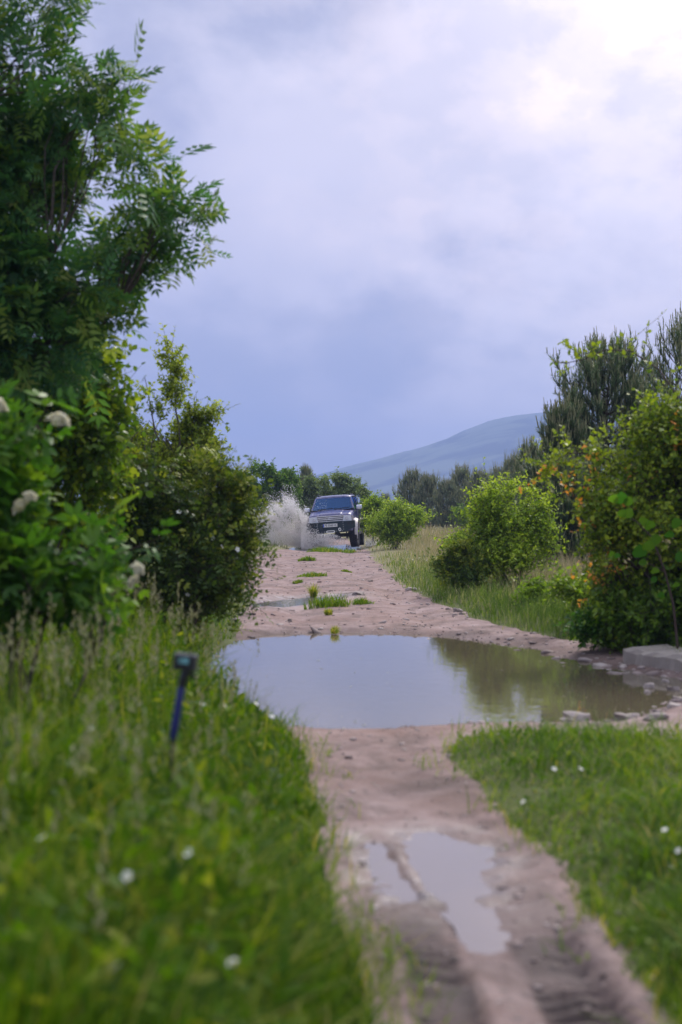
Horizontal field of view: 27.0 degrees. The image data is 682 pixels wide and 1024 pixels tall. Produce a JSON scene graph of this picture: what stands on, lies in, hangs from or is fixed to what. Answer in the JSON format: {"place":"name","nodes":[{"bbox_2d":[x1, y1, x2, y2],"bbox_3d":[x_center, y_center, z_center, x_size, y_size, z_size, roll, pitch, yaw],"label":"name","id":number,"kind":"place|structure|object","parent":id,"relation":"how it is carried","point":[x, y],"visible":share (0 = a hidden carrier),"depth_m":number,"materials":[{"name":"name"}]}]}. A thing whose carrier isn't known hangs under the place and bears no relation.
{"place":"outdoors","nodes":[
{"label":"outdoors","id":0,"kind":"place"},
{"bbox_2d":[0,0,681,498],"label":"sky","id":1,"kind":"structure","parent":0,"point":[425,199],"materials":[{"name":"blue"}]},
{"bbox_2d":[3,513,681,1019],"bbox_3d":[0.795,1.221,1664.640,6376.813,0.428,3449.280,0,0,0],"label":"ground","id":2,"kind":"structure","parent":0,"point":[513,785],"depth_m":6.45,"materials":[{"name":"green plant"}]},
{"bbox_2d":[37,835,46,927],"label":"wildflower","id":3,"kind":"object","parent":2,"relation":"on","point":[42,837],"visible":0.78,"depth_m":3.48,"materials":[{"name":"green plant"}]},
{"bbox_2d":[5,326,153,562],"bbox_3d":[-2.501,-0.228,12.241,1.709,2.864,1.815,0,0,0],"label":"maple shrub","id":4,"kind":"object","parent":2,"relation":"on","point":[89,455],"visible":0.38,"depth_m":12.02,"materials":[{"name":"green plant"}]},
{"bbox_2d":[0,377,179,712],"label":"elder bush","id":5,"kind":"object","parent":2,"relation":"on","point":[29,557],"visible":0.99,"depth_m":7.27,"materials":[{"name":"green plant"}]},
{"bbox_2d":[109,962,120,1023],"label":"wildflower","id":6,"kind":"object","parent":2,"relation":"on","point":[114,967],"visible":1,"depth_m":2.62,"materials":[{"name":"green plant"}]},
{"bbox_2d":[0,0,233,442],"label":"ash tree","id":7,"kind":"object","parent":2,"relation":"on","point":[48,168],"visible":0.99,"depth_m":10.83,"materials":[{"name":"green plant"}]},
{"bbox_2d":[121,870,131,939],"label":"wildflower","id":8,"kind":"object","parent":2,"relation":"on","point":[123,877],"visible":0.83,"depth_m":3.23,"materials":[{"name":"white plant"}]},
{"bbox_2d":[92,323,237,607],"bbox_3d":[-2.249,-0.514,17.087,2.093,3.501,1.672,0,0,0],"label":"hawthorn tree","id":9,"kind":"object","parent":2,"relation":"on","point":[198,425],"visible":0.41,"depth_m":16.90,"materials":[{"name":"green plant"}]},
{"bbox_2d":[58,431,285,645],"bbox_3d":[-1.695,0.257,13.240,2.358,2.060,1.776,0,0,0],"label":"wild rose bush","id":10,"kind":"object","parent":2,"relation":"on","point":[206,544],"visible":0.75,"depth_m":13.08,"materials":[{"name":"green plant"}]},
{"bbox_2d":[167,652,198,833],"bbox_3d":[-0.529,0.881,4.700,0.114,0.833,0.049,0,0,0],"label":"action camera","id":11,"kind":"object","parent":2,"relation":"on","point":[186,664],"visible":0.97,"depth_m":4.69,"materials":[{"name":"black"}]},
{"bbox_2d":[184,848,191,911],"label":"wildflower","id":12,"kind":"object","parent":2,"relation":"on","point":[189,852],"visible":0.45,"depth_m":3.58,"materials":[{"name":"white plant"}]},
{"bbox_2d":[224,704,227,761],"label":"wildflower","id":13,"kind":"object","parent":2,"relation":"on","point":[226,732],"visible":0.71,"depth_m":6.58,"materials":[{"name":"green plant"}]},
{"bbox_2d":[0,575,459,1023],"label":"tall grass","id":14,"kind":"structure","parent":2,"relation":"on","point":[173,955],"depth_m":3.78,"materials":[{"name":"green plant"}]},
{"bbox_2d":[0,572,258,932],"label":"seed heads","id":15,"kind":"object","parent":14,"relation":"on","point":[133,777],"visible":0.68,"depth_m":5.42,"materials":[{"name":"green plant"}]},
{"bbox_2d":[227,957,237,1003],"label":"wildflower","id":16,"kind":"object","parent":2,"relation":"on","point":[233,959],"visible":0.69,"depth_m":3.02,"materials":[{"name":"white plant"}]},
{"bbox_2d":[228,458,304,533],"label":"round tree","id":17,"kind":"object","parent":2,"relation":"on","point":[285,479],"visible":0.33,"depth_m":65.76,"materials":[{"name":"green plant"}]},
{"bbox_2d":[264,781,268,837],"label":"wildflower","id":18,"kind":"object","parent":2,"relation":"on","point":[266,804],"visible":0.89,"depth_m":5.03,"materials":[{"name":"green plant"}]},
{"bbox_2d":[269,714,275,757],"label":"wildflower","id":19,"kind":"object","parent":2,"relation":"on","point":[271,716],"visible":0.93,"depth_m":7.22,"materials":[{"name":"white plant"}]},
{"bbox_2d":[314,466,378,537],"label":"leafy tree","id":20,"kind":"object","parent":2,"relation":"on","point":[344,484],"visible":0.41,"depth_m":69.79,"materials":[{"name":"green plant"}]},
{"bbox_2d":[41,536,681,655],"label":"verge grass","id":21,"kind":"structure","parent":2,"relation":"on","point":[531,612],"depth_m":18.17,"materials":[{"name":"green plant"}]},
{"bbox_2d":[358,490,385,543],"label":"roadside bush","id":22,"kind":"object","parent":2,"relation":"on","point":[377,501],"visible":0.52,"depth_m":54.68,"materials":[{"name":"green plant"}]},
{"bbox_2d":[381,491,392,504],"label":"young pine","id":23,"kind":"object","parent":2,"relation":"on","point":[386,496],"visible":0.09,"depth_m":111.81,"materials":[{"name":"green plant"}]},
{"bbox_2d":[358,492,440,549],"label":"spreading bush","id":24,"kind":"object","parent":2,"relation":"on","point":[395,522],"visible":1,"depth_m":46.65,"materials":[{"name":"green plant"}]},
{"bbox_2d":[391,465,422,527],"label":"young pine","id":25,"kind":"object","parent":2,"relation":"on","point":[411,478],"visible":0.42,"depth_m":89.62,"materials":[{"name":"green plant"}]},
{"bbox_2d":[411,469,445,529],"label":"young pine","id":26,"kind":"object","parent":2,"relation":"on","point":[428,481],"visible":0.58,"depth_m":87.68,"materials":[{"name":"green plant"}]},
{"bbox_2d":[429,476,463,529],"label":"young pine","id":27,"kind":"object","parent":2,"relation":"on","point":[447,488],"visible":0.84,"depth_m":83.67,"materials":[{"name":"green plant"}]},
{"bbox_2d":[424,531,487,592],"bbox_3d":[1.733,0.762,21.321,0.982,0.967,0.863,0,0,0],"label":"rose bush","id":28,"kind":"object","parent":2,"relation":"on","point":[454,563],"visible":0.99,"depth_m":21.23,"materials":[{"name":"green plant"}]},
{"bbox_2d":[445,503,475,528],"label":"meadow shrub","id":29,"kind":"object","parent":2,"relation":"on","point":[461,522],"visible":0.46,"depth_m":77.80,"materials":[{"name":"green plant"}]},
{"bbox_2d":[449,460,472,527],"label":"young pine","id":30,"kind":"object","parent":2,"relation":"on","point":[460,475],"visible":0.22,"depth_m":86.71,"materials":[{"name":"green plant"}]},
{"bbox_2d":[461,465,491,511],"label":"young pine","id":31,"kind":"object","parent":2,"relation":"on","point":[477,474],"visible":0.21,"depth_m":82.60,"materials":[{"name":"green plant"}]},
{"bbox_2d":[479,460,505,501],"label":"young pine","id":32,"kind":"object","parent":2,"relation":"on","point":[498,469],"visible":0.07,"depth_m":79.79,"materials":[{"name":"green plant"}]},
{"bbox_2d":[428,457,577,586],"bbox_3d":[2.503,0.212,21.871,2.180,2.169,1.905,0,0,-27],"label":"hawthorn bush","id":33,"kind":"object","parent":2,"relation":"on","point":[505,536],"visible":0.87,"depth_m":21.75,"materials":[{"name":"green plant"}]},
{"bbox_2d":[495,448,526,512],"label":"young pine","id":34,"kind":"object","parent":2,"relation":"on","point":[508,465],"visible":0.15,"depth_m":65.81,"materials":[{"name":"green plant"}]},
{"bbox_2d":[509,435,538,513],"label":"pine tree","id":35,"kind":"object","parent":2,"relation":"on","point":[532,448],"visible":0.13,"depth_m":42.93,"materials":[{"name":"green plant"}]},
{"bbox_2d":[521,799,527,833],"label":"wildflower","id":36,"kind":"object","parent":2,"relation":"on","point":[523,801],"visible":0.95,"depth_m":5.74,"materials":[{"name":"white"}]},
{"bbox_2d":[511,573,561,610],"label":"weed clump","id":37,"kind":"object","parent":2,"relation":"on","point":[538,584],"visible":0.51,"depth_m":17.55,"materials":[{"name":"green plant"}]},
{"bbox_2d":[552,767,557,789],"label":"wildflower","id":38,"kind":"object","parent":2,"relation":"on","point":[554,768],"visible":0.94,"depth_m":6.41,"materials":[{"name":"white plant"}]},
{"bbox_2d":[440,707,681,1023],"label":"short grass","id":39,"kind":"structure","parent":2,"relation":"on","point":[547,729],"depth_m":5.84,"materials":[{"name":"green plant"}]},
{"bbox_2d":[525,391,598,565],"bbox_3d":[4.501,-0.632,29.088,1.586,3.684,1.690,0,0,0],"label":"pine tree","id":40,"kind":"object","parent":2,"relation":"on","point":[568,419],"visible":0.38,"depth_m":28.80,"materials":[{"name":"green plant"}]},
{"bbox_2d":[540,555,596,613],"bbox_3d":[2.581,0.856,15.186,0.937,0.792,0.678,0,0,-41],"label":"weed clump","id":41,"kind":"object","parent":2,"relation":"on","point":[574,590],"visible":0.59,"depth_m":15.08,"materials":[{"name":"green plant"}]},
{"bbox_2d":[516,442,622,566],"bbox_3d":[4.261,-0.071,26.996,1.867,2.494,1.982,0,0,-45],"label":"bush","id":42,"kind":"object","parent":2,"relation":"on","point":[563,507],"visible":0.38,"depth_m":26.59,"materials":[{"name":"green plant"}]},
{"bbox_2d":[577,585,607,647],"bbox_3d":[2.637,0.980,13.665,0.752,0.646,0.838,0,0,40],"label":"weed clump","id":43,"kind":"object","parent":2,"relation":"on","point":[590,601],"visible":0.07,"depth_m":13.60,"materials":[{"name":"green plant"}]},
{"bbox_2d":[518,309,681,643],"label":"barberry bush","id":44,"kind":"object","parent":2,"relation":"on","point":[653,489],"visible":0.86,"depth_m":13.13,"materials":[{"name":"green plant"}]},
{"bbox_2d":[545,325,660,549],"bbox_3d":[5.697,-1.353,29.945,2.858,5.225,2.661,0,0,0],"label":"pine tree","id":45,"kind":"object","parent":2,"relation":"on","point":[599,374],"visible":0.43,"depth_m":29.58,"materials":[{"name":"green plant"}]},
{"bbox_2d":[602,392,657,484],"bbox_3d":[6.588,-0.902,31.432,1.774,4.294,1.763,0,0,0],"label":"pine tree","id":46,"kind":"object","parent":2,"relation":"on","point":[617,434],"depth_m":31.63,"materials":[{"name":"green plant"}]},
{"bbox_2d":[579,564,681,654],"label":"nettle clump","id":47,"kind":"object","parent":2,"relation":"on","point":[619,615],"visible":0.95,"depth_m":12.86,"materials":[{"name":"green plant"}]},
{"bbox_2d":[628,301,681,467],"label":"pine tree","id":48,"kind":"object","parent":2,"relation":"on","point":[676,342],"visible":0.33,"depth_m":26.91,"materials":[{"name":"green plant"}]},
{"bbox_2d":[669,864,676,900],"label":"wildflower","id":49,"kind":"object","parent":2,"relation":"on","point":[673,879],"visible":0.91,"depth_m":4.61,"materials":[{"name":"green plant"}]},
{"bbox_2d":[675,848,681,869],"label":"wildflower","id":50,"kind":"object","parent":2,"relation":"on","point":[678,850],"visible":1,"depth_m":4.86,"materials":[{"name":"white plant"}]},
{"bbox_2d":[99,407,635,510],"bbox_3d":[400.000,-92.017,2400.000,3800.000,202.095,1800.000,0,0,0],"label":"mountain","id":51,"kind":"structure","parent":0,"point":[496,440],"depth_m":2208.50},
{"bbox_2d":[212,532,681,1023],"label":"dirt track","id":52,"kind":"structure","parent":0,"point":[489,981],"depth_m":5.65,"materials":[{"name":"brown soil"}]},
{"bbox_2d":[252,595,338,606],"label":"puddle","id":53,"kind":"object","parent":52,"relation":"on","point":[288,602],"visible":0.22,"depth_m":21.12,"materials":[{"name":"liquid"}]},
{"bbox_2d":[292,579,302,583],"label":"grass tuft","id":54,"kind":"object","parent":52,"relation":"on","point":[298,581],"visible":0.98,"depth_m":26.70,"materials":[{"name":"green plant"}]},
{"bbox_2d":[295,463,313,532],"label":"young pine","id":55,"kind":"object","parent":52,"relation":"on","point":[306,471],"visible":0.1,"depth_m":75.84,"materials":[{"name":"green plant"}]},
{"bbox_2d":[289,472,321,525],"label":"dusky tree","id":56,"kind":"object","parent":52,"relation":"on","point":[309,488],"visible":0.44,"depth_m":71.53,"materials":[{"name":"green plant"}]},
{"bbox_2d":[297,555,315,560],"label":"grass tuft","id":57,"kind":"object","parent":52,"relation":"on","point":[307,558],"visible":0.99,"depth_m":37.89,"materials":[{"name":"green plant"}]},
{"bbox_2d":[296,572,326,577],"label":"grass tuft","id":58,"kind":"object","parent":52,"relation":"on","point":[312,574],"visible":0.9,"depth_m":28.75,"materials":[{"name":"green plant"}]},
{"bbox_2d":[303,583,324,596],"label":"grass tuft","id":59,"kind":"object","parent":52,"relation":"on","point":[312,590],"visible":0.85,"depth_m":22.41,"materials":[{"name":"green plant"}]},
{"bbox_2d":[323,608,333,614],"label":"grass tuft","id":60,"kind":"object","parent":52,"relation":"on","point":[328,611],"visible":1,"depth_m":17.86,"materials":[{"name":"plant"}]},
{"bbox_2d":[289,544,367,550],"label":"puddle","id":61,"kind":"object","parent":52,"relation":"on","point":[349,547],"visible":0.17,"depth_m":52.94,"materials":[{"name":"liquid"}]},
{"bbox_2d":[256,486,376,548],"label":"water splash","id":62,"kind":"object","parent":61,"relation":"on","point":[302,537],"visible":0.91,"depth_m":52.40,"materials":[{"name":"grey liquid"}]},
{"bbox_2d":[303,592,354,609],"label":"grass tuft","id":63,"kind":"object","parent":52,"relation":"on","point":[327,602],"visible":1,"depth_m":19.53,"materials":[{"name":"green plant"}]},
{"bbox_2d":[306,546,360,552],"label":"grass tuft","id":64,"kind":"object","parent":52,"relation":"on","point":[327,549],"visible":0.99,"depth_m":46.30,"materials":[{"name":"green plant"}]},
{"bbox_2d":[304,493,364,546],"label":"offroad vehicle","id":65,"kind":"object","parent":52,"relation":"on","point":[340,513],"visible":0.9,"depth_m":52.55,"materials":[{"name":"blue paint"}]},
{"bbox_2d":[330,625,341,633],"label":"grass tuft","id":66,"kind":"object","parent":52,"relation":"on","point":[334,630],"visible":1,"depth_m":15.78,"materials":[{"name":"plant"}]},
{"bbox_2d":[352,592,364,594],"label":"stone","id":67,"kind":"object","parent":52,"relation":"on","point":[357,593],"visible":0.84,"depth_m":22.16,"materials":[{"name":"grey stone"}]},
{"bbox_2d":[351,595,375,604],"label":"grass tuft","id":68,"kind":"object","parent":52,"relation":"on","point":[361,601],"visible":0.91,"depth_m":19.97,"materials":[{"name":"green plant"}]},
{"bbox_2d":[405,587,416,590],"bbox_3d":[1.165,1.285,23.563,0.220,0.077,0.136,3,1,0],"label":"stone","id":69,"kind":"object","parent":52,"relation":"on","point":[409,589],"visible":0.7,"depth_m":23.51,"materials":[{"name":"grey stone"}]},
{"bbox_2d":[365,832,510,953],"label":"puddle","id":70,"kind":"object","parent":52,"relation":"on","point":[447,869],"visible":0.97,"depth_m":5.15,"materials":[{"name":"liquid"}]},
{"bbox_2d":[209,633,681,728],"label":"puddle","id":71,"kind":"object","parent":52,"relation":"on","point":[427,684],"visible":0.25,"depth_m":11.33,"materials":[{"name":"liquid"}]},
{"bbox_2d":[228,623,681,1023],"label":"edge grass","id":72,"kind":"structure","parent":52,"relation":"on","point":[388,939],"depth_m":4.41,"materials":[{"name":"green plant"}]},
{"bbox_2d":[453,608,463,611],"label":"stone","id":73,"kind":"object","parent":52,"relation":"on","point":[457,610],"visible":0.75,"depth_m":18.53,"materials":[{"name":"grey stone"}]},
{"bbox_2d":[560,717,574,721],"bbox_3d":[1.412,1.301,8.845,0.107,0.037,0.068,12,-3,0],"label":"stone","id":74,"kind":"object","parent":52,"relation":"on","point":[564,718],"visible":0.52,"depth_m":8.82,"materials":[{"name":"grey stone"}]},
{"bbox_2d":[563,711,590,720],"bbox_3d":[1.498,1.322,9.019,0.188,0.118,0.117,0,0,44],"label":"stone","id":75,"kind":"object","parent":52,"relation":"on","point":[569,714],"visible":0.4,"depth_m":8.99,"materials":[{"name":"grey stone"}]},
{"bbox_2d":[553,604,618,650],"bbox_3d":[2.390,1.112,13.472,0.831,0.601,0.731,0,0,-40],"label":"weed clump","id":76,"kind":"object","parent":52,"relation":"on","point":[585,631],"visible":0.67,"depth_m":13.27,"materials":[{"name":"green plant"}]},
{"bbox_2d":[607,671,628,673],"bbox_3d":[2.345,1.368,11.998,0.220,0.040,0.149,6,-3,0],"label":"stone","id":77,"kind":"object","parent":52,"relation":"on","point":[612,672],"visible":0.61,"depth_m":11.95,"materials":[{"name":"grey stone"}]},
{"bbox_2d":[612,712,633,720],"bbox_3d":[1.791,1.302,9.007,0.149,0.054,0.119,8,2,0],"label":"stone","id":78,"kind":"object","parent":52,"relation":"on","point":[618,716],"visible":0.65,"depth_m":8.97,"materials":[{"name":"grey stone"}]},
{"bbox_2d":[643,682,654,687],"bbox_3d":[2.389,1.359,11.023,0.089,0.075,0.069,3,5,0],"label":"stone","id":79,"kind":"object","parent":52,"relation":"on","point":[649,685],"visible":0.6,"depth_m":11.00,"materials":[{"name":"grey stone"}]},
{"bbox_2d":[623,644,681,671],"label":"concrete kerb","id":80,"kind":"structure","parent":52,"relation":"on","point":[669,657],"depth_m":12.21,"materials":[{"name":"grey concrete"}]},
{"bbox_2d":[643,712,668,720],"bbox_3d":[1.967,1.284,8.894,0.174,0.048,0.120,-5,0,0],"label":"stone","id":81,"kind":"object","parent":52,"relation":"on","point":[654,715],"visible":0.74,"depth_m":8.86,"materials":[{"name":"grey stone"}]},
{"bbox_2d":[666,686,679,690],"bbox_3d":[2.543,1.362,10.838,0.102,0.073,0.079,0,0,36],"label":"stone","id":82,"kind":"object","parent":52,"relation":"on","point":[673,688],"visible":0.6,"depth_m":10.81,"materials":[{"name":"grey stone"}]},
{"bbox_2d":[666,702,681,708],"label":"stone","id":83,"kind":"object","parent":52,"relation":"on","point":[670,704],"visible":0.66,"depth_m":9.69,"materials":[{"name":"grey stone"}]},
{"bbox_2d":[365,524,672,614],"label":"meadow grass","id":84,"kind":"structure","parent":0,"point":[425,539],"depth_m":31.76,"materials":[{"name":"green plant"}]},
{"bbox_2d":[608,491,681,647],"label":"hazel sapling","id":85,"kind":"object","parent":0,"point":[639,550],"visible":0.98,"depth_m":12.28,"materials":[{"name":"green plant"}]}
]}

